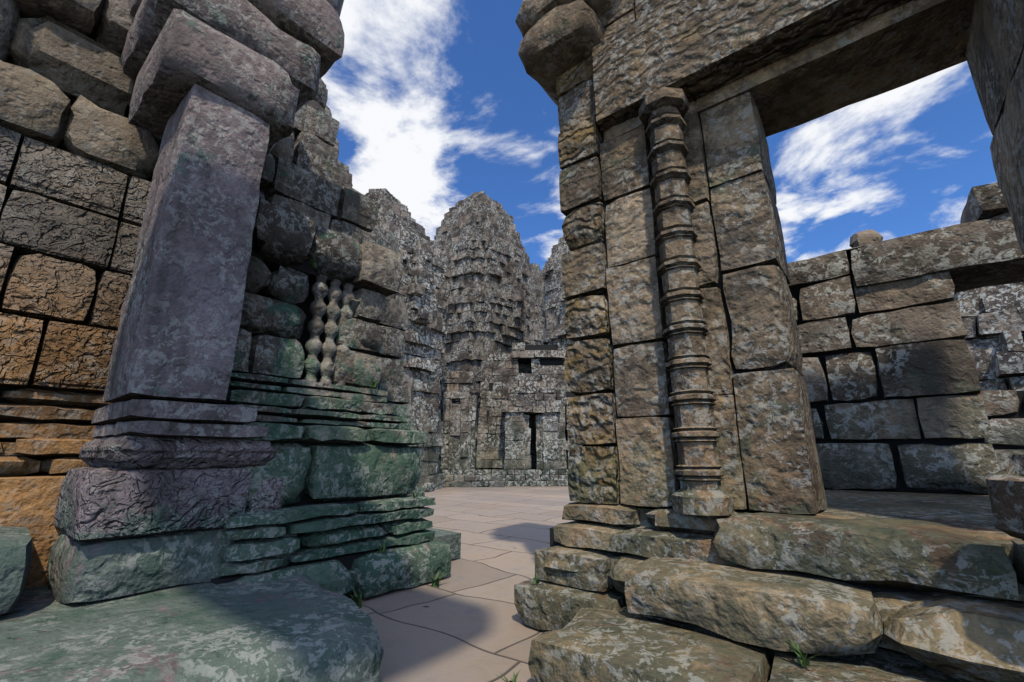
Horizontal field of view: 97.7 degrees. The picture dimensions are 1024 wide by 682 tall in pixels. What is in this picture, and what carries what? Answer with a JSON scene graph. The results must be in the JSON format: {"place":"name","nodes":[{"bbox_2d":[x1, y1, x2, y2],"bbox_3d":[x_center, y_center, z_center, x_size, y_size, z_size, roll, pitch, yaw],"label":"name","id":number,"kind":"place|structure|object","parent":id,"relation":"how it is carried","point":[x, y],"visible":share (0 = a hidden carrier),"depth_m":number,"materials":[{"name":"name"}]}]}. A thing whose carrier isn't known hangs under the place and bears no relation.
{"place":"outdoors","nodes":[
{"label":"outdoors","id":0,"kind":"place"},
{"bbox_2d":[0,0,161,588],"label":"carved wall","id":1,"kind":"structure","parent":0,"point":[72,214],"depth_m":3.54,"materials":[{"name":"brown stone"}]},
{"bbox_2d":[211,79,450,597],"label":"stone wall","id":2,"kind":"structure","parent":0,"point":[320,209],"depth_m":4.20,"materials":[{"name":"stone"}]},
{"bbox_2d":[350,486,574,681],"bbox_3d":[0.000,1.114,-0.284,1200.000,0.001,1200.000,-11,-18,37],"label":"ground","id":3,"kind":"structure","parent":0,"point":[463,622],"depth_m":3.65,"materials":[{"name":"beige stone"}]},
{"bbox_2d":[0,0,460,681],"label":"pillar","id":4,"kind":"structure","parent":3,"relation":"on","point":[152,496],"depth_m":2.97,"materials":[{"name":"stone"}]},
{"bbox_2d":[418,483,435,491],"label":"stone block","id":5,"kind":"structure","parent":3,"relation":"on","point":[429,487],"depth_m":14.41,"materials":[{"name":"stone"}]},
{"bbox_2d":[439,342,582,486],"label":"temple building","id":6,"kind":"structure","parent":3,"relation":"on","point":[471,445],"depth_m":18.80,"materials":[{"name":"grey stone"}]},
{"bbox_2d":[307,255,815,681],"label":"grass tufts","id":7,"kind":"object","parent":3,"relation":"on","point":[803,660],"visible":0.61,"depth_m":3.44,"materials":[{"name":"green plant"}]},
{"bbox_2d":[365,188,1023,488],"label":"temple towers","id":8,"kind":"structure","parent":3,"relation":"on","point":[476,286],"depth_m":21.48,"materials":[{"name":"stone"}]},
{"bbox_2d":[321,0,996,269],"label":"sky","id":9,"kind":"structure","parent":0,"point":[435,103],"materials":[{"name":"blue"}]},
{"bbox_2d":[514,0,1023,681],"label":"stone doorway","id":10,"kind":"structure","parent":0,"point":[672,114],"depth_m":3.03,"materials":[{"name":"grey stone"}]},
{"bbox_2d":[787,182,1023,493],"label":"wall","id":11,"kind":"structure","parent":0,"point":[919,353],"depth_m":4.62,"materials":[{"name":"grey stone"}]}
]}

